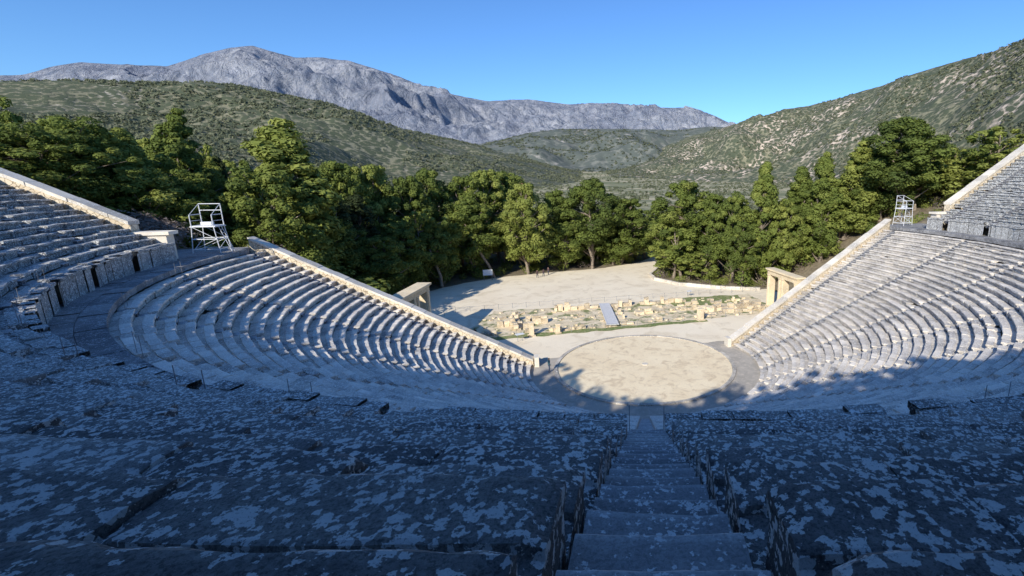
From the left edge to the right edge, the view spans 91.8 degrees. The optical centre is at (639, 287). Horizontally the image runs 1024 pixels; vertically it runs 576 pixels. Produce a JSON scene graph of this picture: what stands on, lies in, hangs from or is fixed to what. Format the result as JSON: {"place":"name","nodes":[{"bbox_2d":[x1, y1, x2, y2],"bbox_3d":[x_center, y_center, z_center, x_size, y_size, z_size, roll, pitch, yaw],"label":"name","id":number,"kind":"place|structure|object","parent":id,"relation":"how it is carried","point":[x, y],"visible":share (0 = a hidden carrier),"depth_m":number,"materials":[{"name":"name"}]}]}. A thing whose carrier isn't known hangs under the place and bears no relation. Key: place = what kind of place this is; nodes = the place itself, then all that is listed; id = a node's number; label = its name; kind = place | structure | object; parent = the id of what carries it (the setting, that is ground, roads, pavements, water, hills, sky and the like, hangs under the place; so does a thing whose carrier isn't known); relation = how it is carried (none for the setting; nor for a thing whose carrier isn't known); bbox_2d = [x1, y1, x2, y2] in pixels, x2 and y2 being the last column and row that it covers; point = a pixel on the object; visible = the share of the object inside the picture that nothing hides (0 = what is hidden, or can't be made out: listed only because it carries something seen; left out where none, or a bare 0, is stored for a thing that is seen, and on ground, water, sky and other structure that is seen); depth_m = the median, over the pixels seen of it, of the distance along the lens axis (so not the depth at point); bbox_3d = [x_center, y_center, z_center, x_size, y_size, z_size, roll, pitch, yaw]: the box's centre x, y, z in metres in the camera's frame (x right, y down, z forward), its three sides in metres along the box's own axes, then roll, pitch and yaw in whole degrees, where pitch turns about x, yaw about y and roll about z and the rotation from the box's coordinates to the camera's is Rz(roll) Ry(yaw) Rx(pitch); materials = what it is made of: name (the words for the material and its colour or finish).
{"place":"outdoors","nodes":[
{"label":"outdoors","id":0,"kind":"place"},
{"bbox_2d":[0,80,580,192],"bbox_3d":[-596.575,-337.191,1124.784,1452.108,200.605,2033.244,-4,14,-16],"label":"hill","id":1,"kind":"structure","parent":0,"point":[348,142],"depth_m":766.74,"materials":[{"name":"green plant"}]},
{"bbox_2d":[0,78,584,188],"bbox_3d":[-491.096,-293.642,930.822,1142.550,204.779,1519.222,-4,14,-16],"label":"hill scrub","id":2,"kind":"object","parent":1,"relation":"on","point":[203,138],"visible":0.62,"depth_m":778.08,"materials":[{"name":"green plant"}]},
{"bbox_2d":[0,46,735,143],"bbox_3d":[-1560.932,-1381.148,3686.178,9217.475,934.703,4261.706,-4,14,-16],"label":"mountain","id":3,"kind":"structure","parent":0,"point":[398,101],"depth_m":3417.45,"materials":[{"name":"stone"}]},
{"bbox_2d":[0,169,1023,405],"bbox_3d":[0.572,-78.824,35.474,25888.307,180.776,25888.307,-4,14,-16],"label":"ground","id":4,"kind":"structure","parent":0,"point":[517,270],"depth_m":97.45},
{"bbox_2d":[3,158,85,186],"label":"pine tree","id":5,"kind":"object","parent":4,"relation":"on","point":[32,172],"visible":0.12,"depth_m":45.83,"materials":[{"name":"green plant"}]},
{"bbox_2d":[0,129,121,185],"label":"pine tree","id":6,"kind":"object","parent":4,"relation":"on","point":[33,153],"visible":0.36,"depth_m":44.38,"materials":[{"name":"green plant"}]},
{"bbox_2d":[0,122,146,200],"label":"pine tree","id":7,"kind":"object","parent":4,"relation":"on","point":[53,136],"visible":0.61,"depth_m":46.74,"materials":[{"name":"green plant"}]},
{"bbox_2d":[0,167,177,258],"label":"retaining wall","id":8,"kind":"structure","parent":4,"relation":"on","point":[68,200],"depth_m":39.15,"materials":[{"name":"stone"}]},
{"bbox_2d":[2,114,189,212],"bbox_3d":[-60.502,-11.967,51.938,15.799,12.568,17.488,2,13,7],"label":"pine tree","id":9,"kind":"object","parent":4,"relation":"on","point":[80,127],"visible":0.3,"depth_m":50.85,"materials":[{"name":"green plant"}]},
{"bbox_2d":[44,133,168,214],"bbox_3d":[-58.221,-10.730,53.004,10.964,12.222,10.313,-6,14,-23],"label":"pine tree","id":10,"kind":"object","parent":4,"relation":"on","point":[112,148],"visible":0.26,"depth_m":51.75,"materials":[{"name":"green plant"}]},
{"bbox_2d":[109,127,161,189],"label":"pine tree","id":11,"kind":"object","parent":4,"relation":"on","point":[127,137],"visible":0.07,"depth_m":56.38,"materials":[{"name":"green plant"}]},
{"bbox_2d":[85,166,211,247],"bbox_3d":[-55.272,-7.749,52.303,11.785,10.789,12.952,3,13,11],"label":"pine tree","id":12,"kind":"object","parent":4,"relation":"on","point":[148,184],"visible":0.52,"depth_m":52.44,"materials":[{"name":"green plant"}]},
{"bbox_2d":[143,108,221,189],"bbox_3d":[-62.956,-15.296,65.260,10.643,17.821,10.566,1,13,6],"label":"pine tree","id":13,"kind":"object","parent":4,"relation":"on","point":[174,129],"visible":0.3,"depth_m":63.96,"materials":[{"name":"green plant"}]},
{"bbox_2d":[158,172,229,248],"bbox_3d":[-54.915,-7.801,58.507,10.010,12.442,10.196,-8,15,-32],"label":"pine tree","id":14,"kind":"object","parent":4,"relation":"on","point":[195,186],"visible":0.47,"depth_m":57.48,"materials":[{"name":"green plant"}]},
{"bbox_2d":[155,143,239,233],"bbox_3d":[-59.762,-12.203,64.861,10.737,13.961,9.851,-8,15,-31],"label":"pine tree","id":15,"kind":"object","parent":4,"relation":"on","point":[177,151],"visible":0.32,"depth_m":63.02,"materials":[{"name":"green plant"}]},
{"bbox_2d":[177,247,250,265],"bbox_3d":[-43.183,-2.528,45.154,8.257,1.412,7.252,-4,14,-16],"label":"walkway landing","id":16,"kind":"object","parent":4,"relation":"on","point":[183,253],"visible":0.21,"depth_m":45.97,"materials":[{"name":"stone"}]},
{"bbox_2d":[188,203,234,253],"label":"scaffold tower","id":17,"kind":"structure","parent":16,"relation":"on","point":[208,224],"depth_m":45.18,"materials":[{"name":"metal"}]},
{"bbox_2d":[203,156,234,241],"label":"pine tree","id":18,"kind":"object","parent":4,"relation":"on","point":[211,164],"visible":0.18,"depth_m":71.64,"materials":[{"name":"green plant"}]},
{"bbox_2d":[212,155,230,181],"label":"cypress tree","id":19,"kind":"object","parent":4,"relation":"on","point":[220,163],"visible":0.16,"depth_m":72.90,"materials":[{"name":"plant"}]},
{"bbox_2d":[193,203,281,248],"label":"pine tree","id":20,"kind":"object","parent":4,"relation":"on","point":[227,226],"visible":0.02,"depth_m":59.15,"materials":[{"name":"green plant"}]},
{"bbox_2d":[209,165,336,264],"bbox_3d":[-45.993,-5.719,60.707,13.116,19.089,11.802,0,13,1],"label":"pine tree","id":21,"kind":"object","parent":4,"relation":"on","point":[246,208],"visible":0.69,"depth_m":58.20,"materials":[{"name":"green plant"}]},
{"bbox_2d":[224,117,394,292],"bbox_3d":[-47.339,-9.767,65.081,20.716,25.850,19.082,-11,17,-39],"label":"pine tree","id":22,"kind":"object","parent":4,"relation":"on","point":[277,147],"visible":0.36,"depth_m":63.86,"materials":[{"name":"green plant"}]},
{"bbox_2d":[296,184,354,274],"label":"pine tree","id":23,"kind":"object","parent":4,"relation":"on","point":[334,237],"visible":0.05,"depth_m":69.02,"materials":[{"name":"green plant"}]},
{"bbox_2d":[316,200,362,276],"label":"tree","id":24,"kind":"object","parent":4,"relation":"on","point":[344,215],"visible":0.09,"depth_m":76.99,"materials":[{"name":"plant"}]},
{"bbox_2d":[313,160,370,226],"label":"pine tree","id":25,"kind":"object","parent":4,"relation":"on","point":[333,173],"visible":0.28,"depth_m":81.85,"materials":[{"name":"green plant"}]},
{"bbox_2d":[335,220,387,282],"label":"pine tree","id":26,"kind":"object","parent":4,"relation":"on","point":[352,255],"visible":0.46,"depth_m":73.97,"materials":[{"name":"green plant"}]},
{"bbox_2d":[342,194,384,258],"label":"cypress tree","id":27,"kind":"object","parent":4,"relation":"on","point":[362,211],"visible":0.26,"depth_m":81.60,"materials":[{"name":"plant"}]},
{"bbox_2d":[341,163,390,232],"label":"pine tree","id":28,"kind":"object","parent":4,"relation":"on","point":[352,172],"visible":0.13,"depth_m":90.70,"materials":[{"name":"green plant"}]},
{"bbox_2d":[351,235,421,294],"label":"pine tree","id":29,"kind":"object","parent":4,"relation":"on","point":[393,264],"visible":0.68,"depth_m":76.95,"materials":[{"name":"green plant"}]},
{"bbox_2d":[357,164,421,234],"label":"pine tree","id":30,"kind":"object","parent":4,"relation":"on","point":[374,177],"visible":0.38,"depth_m":93.95,"materials":[{"name":"green plant"}]},
{"bbox_2d":[247,236,538,366],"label":"retaining wall","id":31,"kind":"structure","parent":4,"relation":"on","point":[260,245],"depth_m":52.01,"materials":[{"name":"stone"}]},
{"bbox_2d":[376,175,438,234],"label":"pine tree","id":32,"kind":"object","parent":4,"relation":"on","point":[409,188],"visible":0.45,"depth_m":96.05,"materials":[{"name":"green plant"}]},
{"bbox_2d":[382,221,435,291],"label":"pine tree","id":33,"kind":"object","parent":4,"relation":"on","point":[398,231],"visible":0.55,"depth_m":86.57,"materials":[{"name":"green plant"}]},
{"bbox_2d":[392,282,431,312],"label":"stone gate","id":34,"kind":"structure","parent":4,"relation":"on","point":[417,294],"depth_m":62.94,"materials":[{"name":"stone"}]},
{"bbox_2d":[400,167,457,240],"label":"pine tree","id":35,"kind":"object","parent":4,"relation":"on","point":[433,188],"visible":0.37,"depth_m":103.89,"materials":[{"name":"green plant"}]},
{"bbox_2d":[405,217,460,283],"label":"pine tree","id":36,"kind":"object","parent":4,"relation":"on","point":[431,227],"visible":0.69,"depth_m":92.77,"materials":[{"name":"green plant"}]},
{"bbox_2d":[435,175,494,266],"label":"pine tree","id":37,"kind":"object","parent":4,"relation":"on","point":[455,186],"visible":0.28,"depth_m":108.45,"materials":[{"name":"green plant"}]},
{"bbox_2d":[435,196,502,273],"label":"pine tree","id":38,"kind":"object","parent":4,"relation":"on","point":[470,210],"visible":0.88,"depth_m":100.69,"materials":[{"name":"green plant"}]},
{"bbox_2d":[454,169,512,264],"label":"pine tree","id":39,"kind":"object","parent":4,"relation":"on","point":[481,179],"visible":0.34,"depth_m":112.70,"materials":[{"name":"green plant"}]},
{"bbox_2d":[487,171,533,254],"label":"pine tree","id":40,"kind":"object","parent":4,"relation":"on","point":[509,180],"visible":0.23,"depth_m":118.95,"materials":[{"name":"green plant"}]},
{"bbox_2d":[0,156,1023,575],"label":"stone seating","id":41,"kind":"object","parent":4,"relation":"on","point":[106,468],"visible":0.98,"depth_m":2.80,"materials":[{"name":"stone"}]},
{"bbox_2d":[0,168,1023,575],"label":"stone stairway","id":42,"kind":"object","parent":4,"relation":"on","point":[654,512],"visible":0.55,"depth_m":3.00,"materials":[{"name":"stone"}]},
{"bbox_2d":[0,95,1023,285],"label":"pine forest","id":43,"kind":"object","parent":4,"relation":"on","point":[988,155],"visible":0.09,"depth_m":87.83,"materials":[{"name":"green plant"}]},
{"bbox_2d":[492,182,557,272],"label":"pine tree","id":44,"kind":"object","parent":4,"relation":"on","point":[523,197],"visible":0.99,"depth_m":103.57,"materials":[{"name":"green plant"}]},
{"bbox_2d":[117,189,959,293],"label":"shrubs","id":45,"kind":"object","parent":4,"relation":"on","point":[919,203],"visible":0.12,"depth_m":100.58,"materials":[{"name":"green plant"}]},
{"bbox_2d":[532,189,581,267],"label":"pine tree","id":46,"kind":"object","parent":4,"relation":"on","point":[554,200],"visible":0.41,"depth_m":110.51,"materials":[{"name":"green plant"}]},
{"bbox_2d":[108,229,1023,430],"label":"stone seating","id":47,"kind":"object","parent":4,"relation":"on","point":[259,360],"visible":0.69,"depth_m":40.10,"materials":[{"name":"stone"}]},
{"bbox_2d":[13,225,1010,430],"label":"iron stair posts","id":48,"kind":"object","parent":47,"relation":"on","point":[287,379],"visible":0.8,"depth_m":15.53,"materials":[{"name":"black metal"}]},
{"bbox_2d":[545,221,588,268],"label":"pine tree","id":49,"kind":"object","parent":4,"relation":"on","point":[567,252],"visible":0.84,"depth_m":109.62,"materials":[{"name":"green plant"}]},
{"bbox_2d":[429,239,739,287],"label":"pine trunks","id":50,"kind":"object","parent":4,"relation":"on","point":[490,268],"visible":0.59,"depth_m":102.95,"materials":[{"name":"brown plant"}]},
{"bbox_2d":[557,177,624,265],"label":"pine tree","id":51,"kind":"object","parent":4,"relation":"on","point":[587,193],"visible":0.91,"depth_m":110.77,"materials":[{"name":"green plant"}]},
{"bbox_2d":[394,173,790,215],"bbox_3d":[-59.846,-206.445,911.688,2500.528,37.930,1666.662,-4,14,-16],"label":"olive grove","id":52,"kind":"object","parent":4,"relation":"on","point":[654,192],"visible":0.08,"depth_m":696.58,"materials":[{"name":"green plant"}]},
{"bbox_2d":[429,257,777,358],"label":"dirt yard","id":53,"kind":"structure","parent":4,"relation":"on","point":[633,280],"depth_m":86.68,"materials":[{"name":"beige soil"}]},
{"bbox_2d":[483,269,492,275],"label":"notice board","id":54,"kind":"object","parent":53,"relation":"on","point":[487,272],"visible":1,"depth_m":100.71,"materials":[{"name":"grey metal"}]},
{"bbox_2d":[528,321,535,337],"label":"stone pedestal","id":55,"kind":"object","parent":53,"relation":"on","point":[531,330],"visible":1,"depth_m":65.18,"materials":[{"name":"stone"}]},
{"bbox_2d":[555,323,561,334],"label":"stone pedestal","id":56,"kind":"object","parent":53,"relation":"on","point":[557,326],"visible":1,"depth_m":66.47,"materials":[{"name":"stone"}]},
{"bbox_2d":[491,320,706,339],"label":"grass verge","id":57,"kind":"object","parent":53,"relation":"on","point":[595,329],"depth_m":68.34,"materials":[{"name":"green plant"}]},
{"bbox_2d":[444,287,765,337],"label":"rope barrier","id":58,"kind":"object","parent":53,"relation":"on","point":[604,301],"visible":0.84,"depth_m":76.41,"materials":[{"name":"grey metal"}]},
{"bbox_2d":[695,307,705,320],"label":"stone pedestal","id":59,"kind":"object","parent":53,"relation":"on","point":[700,313],"visible":1,"depth_m":72.41,"materials":[{"name":"stone"}]},
{"bbox_2d":[649,267,759,289],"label":"stone wall","id":60,"kind":"structure","parent":53,"relation":"on","point":[652,276],"depth_m":94.92,"materials":[{"name":"stone"}]},
{"bbox_2d":[765,267,805,306],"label":"stone gate","id":61,"kind":"structure","parent":53,"relation":"on","point":[785,278],"depth_m":76.45,"materials":[{"name":"stone"}]},
{"bbox_2d":[588,223,636,264],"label":"pine tree","id":62,"kind":"object","parent":4,"relation":"on","point":[600,248],"visible":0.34,"depth_m":117.06,"materials":[{"name":"green plant"}]},
{"bbox_2d":[596,197,654,263],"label":"pine tree","id":63,"kind":"object","parent":4,"relation":"on","point":[627,221],"visible":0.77,"depth_m":115.11,"materials":[{"name":"green plant"}]},
{"bbox_2d":[617,209,659,259],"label":"pine tree","id":64,"kind":"object","parent":4,"relation":"on","point":[641,210],"visible":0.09,"depth_m":123.95,"materials":[{"name":"green plant"}]},
{"bbox_2d":[530,341,759,418],"bbox_3d":[0.572,9.033,55.758,26.400,0.312,26.400,-4,14,-16],"label":"orchestra gutter","id":65,"kind":"object","parent":4,"relation":"on","point":[742,383],"visible":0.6,"depth_m":48.25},
{"bbox_2d":[554,335,735,405],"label":"orchestra ring kerb","id":66,"kind":"structure","parent":4,"relation":"on","point":[717,390],"depth_m":50.03,"materials":[{"name":"stone"}]},
{"bbox_2d":[638,229,656,258],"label":"pine tree","id":67,"kind":"object","parent":4,"relation":"on","point":[644,254],"visible":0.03,"depth_m":125.56,"materials":[{"name":"green plant"}]},
{"bbox_2d":[644,211,690,269],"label":"pine tree","id":68,"kind":"object","parent":4,"relation":"on","point":[649,235],"visible":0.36,"depth_m":106.78,"materials":[{"name":"green plant"}]},
{"bbox_2d":[649,180,725,272],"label":"pine tree","id":69,"kind":"object","parent":4,"relation":"on","point":[688,204],"visible":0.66,"depth_m":102.13,"materials":[{"name":"green plant"}]},
{"bbox_2d":[686,193,730,270],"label":"pine tree","id":70,"kind":"object","parent":4,"relation":"on","point":[711,205],"visible":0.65,"depth_m":99.74,"materials":[{"name":"green plant"}]},
{"bbox_2d":[707,191,749,281],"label":"pine tree","id":71,"kind":"object","parent":4,"relation":"on","point":[736,206],"visible":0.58,"depth_m":95.97,"materials":[{"name":"green plant"}]},
{"bbox_2d":[723,221,767,286],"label":"pine tree","id":72,"kind":"object","parent":4,"relation":"on","point":[739,241],"visible":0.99,"depth_m":91.22,"materials":[{"name":"green plant"}]},
{"bbox_2d":[734,160,791,285],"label":"pine tree","id":73,"kind":"object","parent":4,"relation":"on","point":[764,195],"visible":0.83,"depth_m":92.03,"materials":[{"name":"green plant"}]},
{"bbox_2d":[762,198,808,268],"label":"pine tree","id":74,"kind":"object","parent":4,"relation":"on","point":[791,238],"visible":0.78,"depth_m":92.71,"materials":[{"name":"green plant"}]},
{"bbox_2d":[771,166,818,266],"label":"pine tree","id":75,"kind":"object","parent":4,"relation":"on","point":[797,192],"visible":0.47,"depth_m":95.75,"materials":[{"name":"green plant"}]},
{"bbox_2d":[724,219,890,346],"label":"retaining wall","id":76,"kind":"structure","parent":4,"relation":"on","point":[771,309],"depth_m":65.75,"materials":[{"name":"stone"}]},
{"bbox_2d":[795,151,845,262],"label":"pine tree","id":77,"kind":"object","parent":4,"relation":"on","point":[821,187],"visible":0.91,"depth_m":92.52,"materials":[{"name":"green plant"}]},
{"bbox_2d":[822,195,873,242],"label":"pine tree","id":78,"kind":"object","parent":4,"relation":"on","point":[840,213],"visible":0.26,"depth_m":93.33,"materials":[{"name":"green plant"}]},
{"bbox_2d":[809,141,887,239],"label":"pine tree","id":79,"kind":"object","parent":4,"relation":"on","point":[862,154],"visible":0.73,"depth_m":91.41,"materials":[{"name":"green plant"}]},
{"bbox_2d":[846,182,895,222],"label":"pine tree","id":80,"kind":"object","parent":4,"relation":"on","point":[855,191],"visible":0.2,"depth_m":91.65,"materials":[{"name":"green plant"}]},
{"bbox_2d":[861,154,916,220],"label":"pine tree","id":81,"kind":"object","parent":4,"relation":"on","point":[882,205],"visible":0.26,"depth_m":90.28,"materials":[{"name":"green plant"}]},
{"bbox_2d":[889,223,926,232],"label":"walkway landing","id":82,"kind":"object","parent":4,"relation":"on","point":[920,225],"visible":0.21,"depth_m":71.61,"materials":[{"name":"metal"}]},
{"bbox_2d":[892,195,913,225],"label":"scaffold tower","id":83,"kind":"structure","parent":82,"relation":"on","point":[902,207],"depth_m":70.80,"materials":[{"name":"metal"}]},
{"bbox_2d":[857,116,960,215],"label":"pine tree","id":84,"kind":"object","parent":4,"relation":"on","point":[906,138],"visible":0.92,"depth_m":84.77,"materials":[{"name":"green plant"}]},
{"bbox_2d":[916,143,959,204],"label":"pine tree","id":85,"kind":"object","parent":4,"relation":"on","point":[934,165],"visible":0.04,"depth_m":92.11,"materials":[{"name":"green plant"}]},
{"bbox_2d":[929,144,1023,226],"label":"retaining wall","id":86,"kind":"structure","parent":4,"relation":"on","point":[980,180],"depth_m":67.45,"materials":[{"name":"stone"}]},
{"bbox_2d":[0,0,1023,123],"label":"sky","id":87,"kind":"structure","parent":0,"point":[736,61],"materials":[{"name":"blue"}]},
{"bbox_2d":[34,226,1023,434],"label":"walkway paving","id":88,"kind":"structure","parent":0,"point":[99,344],"depth_m":27.48,"materials":[{"name":"stone"}]},
{"bbox_2d":[20,218,1023,421],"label":"walkway parapet","id":89,"kind":"structure","parent":88,"relation":"on","point":[162,252],"depth_m":13.93,"materials":[{"name":"stone"}]},
{"bbox_2d":[478,127,723,171],"bbox_3d":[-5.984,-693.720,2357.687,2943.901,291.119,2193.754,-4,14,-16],"label":"hill","id":90,"kind":"structure","parent":0,"point":[595,160],"depth_m":2198.54,"materials":[{"name":"green plant"}]},
{"bbox_2d":[482,127,715,172],"bbox_3d":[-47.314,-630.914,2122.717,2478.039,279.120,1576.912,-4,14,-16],"label":"hill scrub","id":91,"kind":"object","parent":90,"relation":"on","point":[553,137],"visible":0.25,"depth_m":2293.84,"materials":[{"name":"green plant"}]},
{"bbox_2d":[470,293,766,337],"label":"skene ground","id":92,"kind":"structure","parent":0,"point":[569,320],"depth_m":74.79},
{"bbox_2d":[599,303,618,325],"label":"walkway ramp","id":93,"kind":"structure","parent":92,"relation":"on","point":[610,318],"depth_m":74.37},
{"bbox_2d":[478,296,764,335],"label":"stone ruins","id":94,"kind":"object","parent":92,"relation":"on","point":[514,322],"visible":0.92,"depth_m":77.30,"materials":[{"name":"stone"}]},
{"bbox_2d":[671,295,740,305],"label":"grass patch","id":95,"kind":"object","parent":92,"relation":"on","point":[715,298],"visible":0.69,"depth_m":85.02,"materials":[{"name":"green plant"}]},
{"bbox_2d":[558,336,731,402],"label":"orchestra floor","id":96,"kind":"structure","parent":0,"point":[615,369],"depth_m":54.16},
{"bbox_2d":[609,40,1023,185],"bbox_3d":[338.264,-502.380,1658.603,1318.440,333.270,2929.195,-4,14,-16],"label":"hill","id":97,"kind":"structure","parent":0,"point":[939,110],"depth_m":1114.68,"materials":[{"name":"green plant"}]},
{"bbox_2d":[603,38,1023,184],"bbox_3d":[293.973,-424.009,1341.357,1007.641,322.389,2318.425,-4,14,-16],"label":"hill olive trees","id":98,"kind":"object","parent":97,"relation":"on","point":[997,82],"visible":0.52,"depth_m":978.22,"materials":[{"name":"green plant"}]}
]}

